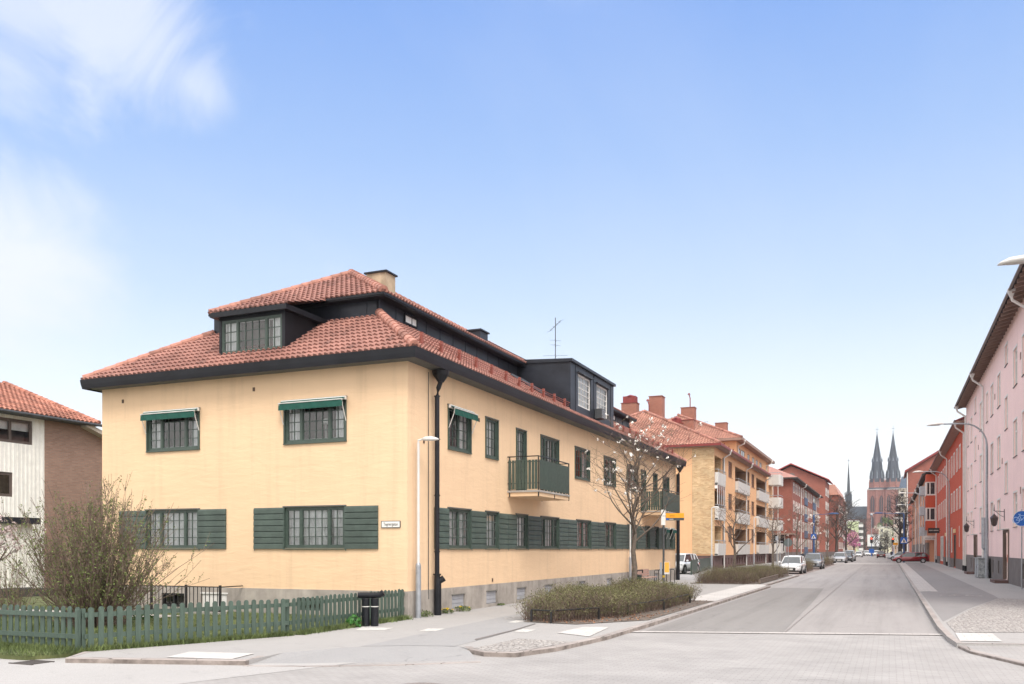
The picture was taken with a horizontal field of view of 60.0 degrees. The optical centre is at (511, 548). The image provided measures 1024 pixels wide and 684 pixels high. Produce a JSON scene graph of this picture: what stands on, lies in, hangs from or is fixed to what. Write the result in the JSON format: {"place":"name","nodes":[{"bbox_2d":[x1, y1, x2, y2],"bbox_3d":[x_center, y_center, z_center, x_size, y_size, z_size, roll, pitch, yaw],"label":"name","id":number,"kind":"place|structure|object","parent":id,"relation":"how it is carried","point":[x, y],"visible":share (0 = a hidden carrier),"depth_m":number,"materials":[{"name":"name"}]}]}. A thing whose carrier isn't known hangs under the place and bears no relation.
{"place":"outdoors","nodes":[
{"label":"outdoors","id":0,"kind":"place"},
{"bbox_2d":[0,517,40,589],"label":"garage","id":1,"kind":"structure","parent":0,"point":[23,530],"depth_m":38.82,"materials":[{"name":"white"}]},
{"bbox_2d":[0,381,101,587],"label":"neighbour house","id":2,"kind":"structure","parent":0,"point":[53,444],"depth_m":43.59,"materials":[{"name":"white"}]},
{"bbox_2d":[0,472,11,496],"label":"window","id":3,"kind":"structure","parent":2,"relation":"in","point":[5,477],"depth_m":41.82,"materials":[{"name":"brown glass"}]},
{"bbox_2d":[0,417,31,444],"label":"window","id":4,"kind":"structure","parent":2,"relation":"in","point":[11,430],"depth_m":42.21,"materials":[{"name":"brown glass"}]},
{"bbox_2d":[0,658,356,683],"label":"side street","id":5,"kind":"structure","parent":0,"point":[59,671],"depth_m":14.97,"materials":[{"name":"asphalt"}]},
{"bbox_2d":[8,660,54,664],"bbox_3d":[-8.806,2.079,16.243,0.600,0.018,0.480,0,0,23],"label":"drain grate","id":6,"kind":"object","parent":5,"relation":"on","point":[31,662],"visible":1,"depth_m":16.18,"materials":[{"name":"metal"}]},
{"bbox_2d":[0,595,383,659],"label":"lawn","id":7,"kind":"structure","parent":0,"point":[26,657],"depth_m":22.34,"materials":[{"name":"plant"}]},
{"bbox_2d":[0,554,39,616],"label":"garden bush","id":8,"kind":"object","parent":7,"relation":"on","point":[18,592],"visible":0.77,"depth_m":25.57,"materials":[{"name":"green plant"}]},
{"bbox_2d":[0,513,45,560],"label":"plum tree","id":9,"kind":"object","parent":7,"relation":"on","point":[8,529],"visible":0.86,"depth_m":30.85,"materials":[{"name":"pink plant"}]},
{"bbox_2d":[0,588,73,597],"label":"garden wall","id":10,"kind":"structure","parent":7,"relation":"on","point":[26,594],"depth_m":36.66,"materials":[{"name":"stone"}]},
{"bbox_2d":[0,473,213,627],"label":"lilac bush","id":11,"kind":"object","parent":7,"relation":"on","point":[92,584],"visible":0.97,"depth_m":22.01,"materials":[{"name":"brown plant"}]},
{"bbox_2d":[114,584,242,614],"bbox_3d":[-11.312,1.550,28.319,6.000,0.900,1.150,0,0,23],"label":"iron railing","id":12,"kind":"object","parent":7,"relation":"on","point":[220,587],"visible":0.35,"depth_m":27.25,"materials":[{"name":"metal"}]},
{"bbox_2d":[0,589,404,650],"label":"picket fence","id":13,"kind":"object","parent":7,"relation":"on","point":[80,636],"visible":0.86,"depth_m":18.65,"materials":[{"name":"wood"}]},
{"bbox_2d":[0,614,413,655],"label":"verge grass","id":14,"kind":"structure","parent":7,"relation":"on","point":[194,640],"depth_m":18.55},
{"bbox_2d":[364,613,534,645],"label":"cycle path","id":15,"kind":"structure","parent":0,"point":[460,634],"depth_m":20.92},
{"bbox_2d":[74,556,832,664],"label":"pavement","id":16,"kind":"structure","parent":0,"point":[266,648],"depth_m":20.24,"materials":[{"name":"concrete"}]},
{"bbox_2d":[65,651,262,664],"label":"kerb","id":17,"kind":"structure","parent":16,"relation":"on","point":[125,660],"depth_m":16.08,"materials":[{"name":"concrete"}]},
{"bbox_2d":[169,652,253,658],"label":"tactile slabs","id":18,"kind":"structure","parent":16,"relation":"on","point":[218,655],"depth_m":16.53,"materials":[{"name":"concrete"}]},
{"bbox_2d":[345,614,360,626],"bbox_3d":[-4.057,1.847,22.655,0.468,0.413,0.467,0,0,-25],"label":"broadleaf plant","id":19,"kind":"object","parent":16,"relation":"on","point":[353,617],"visible":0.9,"depth_m":22.62,"materials":[{"name":"green plant"}]},
{"bbox_2d":[253,645,476,663],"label":"pavement ramp","id":20,"kind":"structure","parent":16,"relation":"attached to","point":[399,653],"depth_m":17.10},
{"bbox_2d":[358,590,384,625],"bbox_3d":[-3.638,1.528,22.983,0.708,0.943,0.206,0,0,0],"label":"pipe bin","id":21,"kind":"object","parent":16,"relation":"on","point":[366,596],"visible":1,"depth_m":22.91,"materials":[{"name":"black metal"}]},
{"bbox_2d":[80,269,686,617],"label":"yellow house","id":22,"kind":"structure","parent":16,"relation":"on","point":[218,433],"depth_m":28.41,"materials":[{"name":"paint"}]},
{"bbox_2d":[144,508,199,548],"bbox_3d":[-11.037,-0.647,28.963,2.300,1.325,0.282,0,0,23],"label":"window","id":23,"kind":"structure","parent":22,"relation":"in","point":[185,532],"depth_m":28.99,"materials":[{"name":"green paint"}]},
{"bbox_2d":[146,407,199,452],"bbox_3d":[-10.950,-3.862,29.091,2.280,1.355,0.585,0,0,23],"label":"window","id":24,"kind":"structure","parent":22,"relation":"in","point":[174,434],"depth_m":29.17,"materials":[{"name":"glass"}]},
{"bbox_2d":[163,593,183,606],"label":"cellar window","id":25,"kind":"structure","parent":22,"relation":"in","point":[177,598],"depth_m":29.32,"materials":[{"name":"black glass"}]},
{"bbox_2d":[222,314,281,353],"bbox_3d":[-8.120,-6.770,28.208,2.360,1.060,0.514,0,0,23],"label":"window","id":26,"kind":"structure","parent":22,"relation":"in","point":[267,330],"depth_m":28.28,"materials":[{"name":"glass"}]},
{"bbox_2d":[282,505,345,548],"bbox_3d":[-5.921,-0.647,26.787,2.280,1.325,0.284,0,0,23],"label":"window","id":27,"kind":"structure","parent":22,"relation":"in","point":[312,526],"depth_m":26.86,"materials":[{"name":"glass"}]},
{"bbox_2d":[283,395,346,444],"bbox_3d":[-5.844,-3.862,26.917,2.300,1.355,0.585,0,0,23],"label":"window","id":28,"kind":"structure","parent":22,"relation":"in","point":[301,426],"depth_m":27.04,"materials":[{"name":"green paint"}]},
{"bbox_2d":[381,521,400,527],"bbox_3d":[-3.505,-0.715,25.645,0.630,0.200,0.035,0,0,23],"label":"street sign","id":29,"kind":"object","parent":22,"relation":"attached to","point":[390,524],"visible":1,"depth_m":25.63,"materials":[{"name":"metal"}]},
{"bbox_2d":[404,313,417,328],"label":"band window","id":30,"kind":"structure","parent":22,"relation":"in","point":[409,320],"depth_m":30.45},
{"bbox_2d":[447,404,471,453],"bbox_3d":[-1.912,-3.838,28.615,0.585,1.425,1.700,0,0,23],"label":"window","id":31,"kind":"structure","parent":22,"relation":"in","point":[460,429],"depth_m":29.05,"materials":[{"name":"glass"}]},
{"bbox_2d":[447,507,471,548],"bbox_3d":[-1.916,-0.652,28.606,0.585,1.335,1.680,0,0,23],"label":"window","id":32,"kind":"structure","parent":22,"relation":"in","point":[460,521],"depth_m":28.84,"materials":[{"name":"green paint"}]},
{"bbox_2d":[485,416,498,460],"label":"window","id":33,"kind":"structure","parent":22,"relation":"in","point":[491,426],"depth_m":31.09,"materials":[{"name":"glass"}]},
{"bbox_2d":[485,510,499,548],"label":"window","id":34,"kind":"structure","parent":22,"relation":"in","point":[492,518],"depth_m":31.23,"materials":[{"name":"glass"}]},
{"bbox_2d":[516,427,526,489],"bbox_3d":[0.117,-3.308,33.381,0.585,2.385,1.020,0,0,23],"label":"balcony door","id":35,"kind":"structure","parent":22,"relation":"in","point":[521,436],"depth_m":33.64,"materials":[{"name":"green paint"}]},
{"bbox_2d":[515,513,528,547],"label":"window","id":36,"kind":"structure","parent":22,"relation":"in","point":[522,519],"depth_m":33.78,"materials":[{"name":"glass"}]},
{"bbox_2d":[540,434,559,463],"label":"window","id":37,"kind":"structure","parent":22,"relation":"in","point":[549,448],"depth_m":36.50,"materials":[{"name":"green paint"}]},
{"bbox_2d":[540,516,559,547],"bbox_3d":[1.314,-0.652,36.192,0.585,1.335,2.130,0,0,23],"label":"window","id":38,"kind":"structure","parent":22,"relation":"in","point":[550,526],"depth_m":36.48,"materials":[{"name":"green paint"}]},
{"bbox_2d":[574,446,589,481],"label":"window","id":39,"kind":"structure","parent":22,"relation":"in","point":[581,464],"depth_m":40.38,"materials":[{"name":"glass"}]},
{"bbox_2d":[576,519,591,548],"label":"window","id":40,"kind":"structure","parent":22,"relation":"in","point":[583,532],"depth_m":40.54,"materials":[{"name":"glass"}]},
{"bbox_2d":[578,374,589,410],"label":"window","id":41,"kind":"structure","parent":22,"relation":"in","point":[583,383],"depth_m":40.48,"materials":[{"name":"white glass"}]},
{"bbox_2d":[597,385,606,418],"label":"window","id":42,"kind":"structure","parent":22,"relation":"in","point":[601,392],"depth_m":42.96,"materials":[{"name":"white glass"}]},
{"bbox_2d":[603,455,615,487],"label":"window","id":43,"kind":"structure","parent":22,"relation":"in","point":[611,475],"depth_m":44.28,"materials":[{"name":"glass"}]},
{"bbox_2d":[604,522,615,548],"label":"window","id":44,"kind":"structure","parent":22,"relation":"in","point":[610,528],"depth_m":44.21,"materials":[{"name":"glass"}]},
{"bbox_2d":[627,465,636,490],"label":"window","id":45,"kind":"structure","parent":22,"relation":"in","point":[630,467],"depth_m":48.39,"materials":[{"name":"glass"}]},
{"bbox_2d":[416,436,438,617],"bbox_3d":[-2.448,-0.635,25.680,0.681,5.270,0.238,0,0,10],"label":"street lamp","id":46,"kind":"object","parent":16,"relation":"on","point":[418,569],"visible":1,"depth_m":25.65,"materials":[{"name":"white metal"}]},
{"bbox_2d":[474,638,568,650],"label":"cobbles","id":47,"kind":"object","parent":16,"relation":"on","point":[518,644],"visible":1,"depth_m":18.38,"materials":[{"name":"stone"}]},
{"bbox_2d":[557,627,607,635],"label":"tactile slabs","id":48,"kind":"structure","parent":16,"relation":"on","point":[586,631],"depth_m":21.34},
{"bbox_2d":[524,600,711,623],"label":"bed soil","id":49,"kind":"structure","parent":16,"relation":"on","point":[656,614],"depth_m":26.05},
{"bbox_2d":[530,607,599,623],"bbox_3d":[1.611,1.820,24.354,2.157,0.361,0.677,0,0,-23],"label":"bed rail","id":50,"kind":"object","parent":49,"relation":"on","point":[531,615],"visible":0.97,"depth_m":24.20,"materials":[{"name":"black metal"}]},
{"bbox_2d":[509,575,701,622],"bbox_3d":[3.476,1.494,29.409,4.377,1.022,12.633,0,0,23],"label":"hedge","id":51,"kind":"object","parent":49,"relation":"on","point":[612,600],"visible":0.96,"depth_m":26.24,"materials":[{"name":"green plant"}]},
{"bbox_2d":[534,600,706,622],"bbox_3d":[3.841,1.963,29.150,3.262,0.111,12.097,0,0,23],"label":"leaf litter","id":52,"kind":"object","parent":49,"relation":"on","point":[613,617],"visible":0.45,"depth_m":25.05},
{"bbox_2d":[575,412,707,583],"bbox_3d":[4.911,-1.632,34.252,5.054,7.371,5.713,0,0,1],"label":"magnolia tree","id":53,"kind":"object","parent":49,"relation":"on","point":[638,460],"visible":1,"depth_m":34.11,"materials":[{"name":"grey plant"}]},
{"bbox_2d":[627,594,690,615],"bbox_3d":[5.109,1.820,29.445,0.287,0.361,7.064,0,0,26],"label":"bed rail","id":54,"kind":"object","parent":49,"relation":"on","point":[660,600],"visible":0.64,"depth_m":28.84,"materials":[{"name":"black metal"}]},
{"bbox_2d":[464,575,798,656],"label":"kerb","id":55,"kind":"structure","parent":16,"relation":"on","point":[559,647],"depth_m":20.40,"materials":[{"name":"stone"}]},
{"bbox_2d":[629,487,641,579],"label":"street lamp","id":56,"kind":"object","parent":16,"relation":"on","point":[630,567],"visible":0.56,"depth_m":46.44,"materials":[{"name":"white metal"}]},
{"bbox_2d":[660,510,683,580],"bbox_3d":[6.848,0.160,37.947,1.020,3.680,0.190,0,0,11],"label":"bus stop sign","id":57,"kind":"object","parent":16,"relation":"on","point":[674,516],"visible":0.94,"depth_m":37.92,"materials":[{"name":"yellow metal"}]},
{"bbox_2d":[690,557,710,574],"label":"yard fence","id":58,"kind":"object","parent":16,"relation":"on","point":[704,563],"visible":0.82,"depth_m":75.88,"materials":[{"name":"green paint"}]},
{"bbox_2d":[693,584,765,600],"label":"kerb slabs","id":59,"kind":"structure","parent":16,"relation":"on","point":[719,595],"depth_m":40.53,"materials":[{"name":"concrete"}]},
{"bbox_2d":[697,575,791,583],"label":"bed soil","id":60,"kind":"structure","parent":16,"relation":"on","point":[738,582],"depth_m":50.93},
{"bbox_2d":[714,491,760,569],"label":"street tree","id":61,"kind":"object","parent":60,"relation":"on","point":[734,548],"visible":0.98,"depth_m":59.04,"materials":[{"name":"brown plant"}]},
{"bbox_2d":[692,562,793,583],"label":"hedge","id":62,"kind":"object","parent":60,"relation":"on","point":[748,574],"visible":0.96,"depth_m":52.62,"materials":[{"name":"green plant"}]},
{"bbox_2d":[759,574,777,583],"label":"bed edge board","id":63,"kind":"object","parent":60,"relation":"on","point":[768,579],"visible":1,"depth_m":53.62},
{"bbox_2d":[757,500,790,563],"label":"street tree","id":64,"kind":"object","parent":16,"relation":"on","point":[772,541],"visible":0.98,"depth_m":78.55,"materials":[{"name":"brown plant"}]},
{"bbox_2d":[779,505,821,554],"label":"street tree","id":65,"kind":"object","parent":16,"relation":"on","point":[799,524],"visible":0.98,"depth_m":99.40,"materials":[{"name":"brown plant"}]},
{"bbox_2d":[804,512,825,552],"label":"street tree","id":66,"kind":"object","parent":16,"relation":"on","point":[823,530],"visible":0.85,"depth_m":125.99,"materials":[{"name":"brown plant"}]},
{"bbox_2d":[819,514,839,556],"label":"street tree","id":67,"kind":"object","parent":16,"relation":"on","point":[827,538],"visible":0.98,"depth_m":155.62,"materials":[{"name":"brown plant"}]},
{"bbox_2d":[828,490,858,551],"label":"bare tree","id":68,"kind":"object","parent":16,"relation":"on","point":[839,506],"visible":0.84,"depth_m":221.75,"materials":[{"name":"brown plant"}]},
{"bbox_2d":[840,503,864,549],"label":"bare tree","id":69,"kind":"object","parent":16,"relation":"on","point":[846,535],"visible":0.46,"depth_m":245.12,"materials":[{"name":"brown plant"}]},
{"bbox_2d":[843,530,862,549],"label":"cherry tree","id":70,"kind":"object","parent":16,"relation":"on","point":[853,543],"visible":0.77,"depth_m":270.14,"materials":[{"name":"pink plant"}]},
{"bbox_2d":[867,535,879,549],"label":"white kiosk","id":71,"kind":"object","parent":16,"relation":"on","point":[869,543],"visible":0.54,"depth_m":482.25,"materials":[{"name":"grey metal"}]},
{"bbox_2d":[0,0,1023,506],"label":"sky","id":72,"kind":"structure","parent":0,"point":[796,219],"materials":[{"name":"blue"}]},
{"bbox_2d":[182,633,1023,683],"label":"junction paving","id":73,"kind":"structure","parent":0,"point":[649,658],"depth_m":15.77,"materials":[{"name":"asphalt"}]},
{"bbox_2d":[244,661,479,666],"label":"flush kerb","id":74,"kind":"structure","parent":73,"relation":"on","point":[362,665],"depth_m":15.83,"materials":[{"name":"stone"}]},
{"bbox_2d":[958,645,1023,665],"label":"kerb","id":75,"kind":"structure","parent":73,"relation":"on","point":[988,655],"depth_m":16.96,"materials":[{"name":"stone"}]},
{"bbox_2d":[621,393,782,567],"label":"apartment building","id":76,"kind":"structure","parent":0,"point":[725,464],"depth_m":96.12,"materials":[{"name":"orange paint"}]},
{"bbox_2d":[632,553,941,635],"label":"road","id":77,"kind":"structure","parent":0,"point":[874,598],"depth_m":34.11,"materials":[{"name":"asphalt"}]},
{"bbox_2d":[646,588,823,631],"bbox_3d":[10.286,2.096,34.693,3.350,0.001,27.700,0,0,23],"label":"road patch","id":78,"kind":"object","parent":77,"relation":"on","point":[775,610],"visible":1,"depth_m":28.33,"materials":[{"name":"asphalt"}]},
{"bbox_2d":[633,631,941,634],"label":"junction border slabs","id":79,"kind":"structure","parent":77,"relation":"on","point":[790,632],"depth_m":22.10,"materials":[{"name":"concrete"}]},
{"bbox_2d":[787,564,836,575],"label":"parking bay","id":80,"kind":"object","parent":77,"relation":"on","point":[813,570],"visible":0.2,"depth_m":78.87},
{"bbox_2d":[778,555,806,573],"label":"parked car","id":81,"kind":"object","parent":80,"relation":"on","point":[797,563],"visible":0.64,"depth_m":74.63,"materials":[{"name":"white paint"}]},
{"bbox_2d":[805,553,824,568],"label":"parked car","id":82,"kind":"object","parent":80,"relation":"on","point":[820,563],"visible":0.52,"depth_m":92.43,"materials":[{"name":"grey paint"}]},
{"bbox_2d":[832,552,847,562],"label":"parked car","id":83,"kind":"object","parent":77,"relation":"on","point":[841,556],"visible":0.79,"depth_m":130.05,"materials":[{"name":"silver paint"}]},
{"bbox_2d":[874,524,897,552],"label":"flowering tree","id":84,"kind":"object","parent":77,"relation":"on","point":[891,536],"visible":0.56,"depth_m":395.74,"materials":[{"name":"white plant"}]},
{"bbox_2d":[769,466,822,561],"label":"brick building","id":85,"kind":"structure","parent":0,"point":[793,490],"depth_m":143.89,"materials":[{"name":"red brick"}]},
{"bbox_2d":[778,463,832,556],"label":"brick building","id":86,"kind":"structure","parent":0,"point":[817,483],"depth_m":211.70,"materials":[{"name":"red brick"}]},
{"bbox_2d":[829,485,844,555],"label":"brick building","id":87,"kind":"structure","parent":0,"point":[834,490],"depth_m":235.54,"materials":[{"name":"red brick"}]},
{"bbox_2d":[847,520,862,550],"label":"apartment building","id":88,"kind":"structure","parent":0,"point":[859,527],"depth_m":466.25,"materials":[{"name":"white metal"}]},
{"bbox_2d":[898,476,906,551],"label":"town building","id":89,"kind":"structure","parent":0,"point":[903,482],"depth_m":338.57,"materials":[{"name":"paint"}]},
{"bbox_2d":[903,450,938,551],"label":"brick building","id":90,"kind":"structure","parent":0,"point":[925,464],"depth_m":259.66,"materials":[{"name":"red brick"}]},
{"bbox_2d":[925,417,964,570],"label":"red building","id":91,"kind":"structure","parent":0,"point":[948,461],"depth_m":100.53,"materials":[{"name":"paint"}]},
{"bbox_2d":[925,508,934,520],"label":"window","id":92,"kind":"structure","parent":91,"relation":"in","point":[929,512],"depth_m":133.94,"materials":[{"name":"white glass"}]},
{"bbox_2d":[925,482,934,495],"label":"window","id":93,"kind":"structure","parent":91,"relation":"in","point":[929,486],"depth_m":133.94,"materials":[{"name":"white glass"}]},
{"bbox_2d":[906,563,997,620],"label":"cycle path","id":94,"kind":"structure","parent":0,"point":[948,605],"depth_m":38.83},
{"bbox_2d":[892,553,1023,647],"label":"pavement","id":95,"kind":"structure","parent":0,"point":[1005,590],"depth_m":38.91,"materials":[{"name":"concrete"}]},
{"bbox_2d":[874,512,904,562],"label":"blue lamp post","id":96,"kind":"object","parent":95,"relation":"on","point":[903,526],"visible":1,"depth_m":130.72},
{"bbox_2d":[883,486,906,551],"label":"bare tree","id":97,"kind":"object","parent":95,"relation":"on","point":[899,508],"visible":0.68,"depth_m":274.69,"materials":[{"name":"brown plant"}]},
{"bbox_2d":[885,495,913,551],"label":"bare tree","id":98,"kind":"object","parent":95,"relation":"on","point":[907,513],"visible":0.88,"depth_m":212.04,"materials":[{"name":"brown plant"}]},
{"bbox_2d":[892,552,929,562],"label":"parked car","id":99,"kind":"object","parent":95,"relation":"on","point":[921,557],"visible":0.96,"depth_m":127.22,"materials":[{"name":"red paint"}]},
{"bbox_2d":[900,563,936,590],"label":"kerb slabs","id":100,"kind":"structure","parent":95,"relation":"on","point":[920,582],"depth_m":55.95,"materials":[{"name":"concrete"}]},
{"bbox_2d":[908,472,934,561],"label":"peach building","id":101,"kind":"structure","parent":95,"relation":"on","point":[927,539],"depth_m":155.16,"materials":[{"name":"paint"}]},
{"bbox_2d":[912,471,949,566],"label":"street lamp","id":102,"kind":"object","parent":95,"relation":"on","point":[948,513],"visible":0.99,"depth_m":97.88,"materials":[{"name":"white metal"}]},
{"bbox_2d":[927,422,988,577],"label":"street lamp","id":103,"kind":"object","parent":95,"relation":"on","point":[986,524],"visible":1,"depth_m":60.12,"materials":[{"name":"white metal"}]},
{"bbox_2d":[898,563,1023,643],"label":"kerb","id":104,"kind":"structure","parent":95,"relation":"on","point":[940,625],"depth_m":24.69,"materials":[{"name":"stone"}]},
{"bbox_2d":[956,633,1000,640],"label":"tactile slabs","id":105,"kind":"structure","parent":95,"relation":"on","point":[976,636],"depth_m":19.89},
{"bbox_2d":[974,557,989,577],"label":"utility cabinet","id":106,"kind":"object","parent":95,"relation":"on","point":[979,567],"visible":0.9,"depth_m":60.53,"materials":[{"name":"grey metal"}]},
{"bbox_2d":[946,598,1023,631],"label":"cobbles","id":107,"kind":"object","parent":95,"relation":"on","point":[1001,615],"visible":1,"depth_m":25.38,"materials":[{"name":"stone"}]},
{"bbox_2d":[997,255,1023,265],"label":"street lamp","id":108,"kind":"object","parent":107,"relation":"on","point":[1016,260],"visible":1,"depth_m":26.45,"materials":[{"name":"white metal"}]},
{"bbox_2d":[965,645,1023,660],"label":"crossing slab","id":109,"kind":"structure","parent":95,"relation":"attached to","point":[1015,652],"depth_m":17.80,"materials":[{"name":"concrete"}]},
{"bbox_2d":[1012,509,1023,588],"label":"cycle sign","id":110,"kind":"object","parent":95,"relation":"on","point":[1018,518],"visible":1,"depth_m":43.72,"materials":[{"name":"blue metal"}]},
{"bbox_2d":[954,264,1023,587],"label":"pink building","id":111,"kind":"structure","parent":0,"point":[991,398],"depth_m":55.37,"materials":[{"name":"paint"}]},
{"label":"ground","id":112,"kind":"structure","parent":0,"visible":0},
{"bbox_2d":[845,428,900,550],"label":"cathedral","id":113,"kind":"structure","parent":112,"relation":"on","point":[881,486],"depth_m":833.26,"materials":[{"name":"brick"}]},
{"label":"yard","id":114,"kind":"structure","parent":0,"visible":0},
{"bbox_2d":[680,553,699,573],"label":"parked car","id":115,"kind":"object","parent":114,"relation":"on","point":[686,559],"visible":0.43,"depth_m":71.22,"materials":[{"name":"white paint"}]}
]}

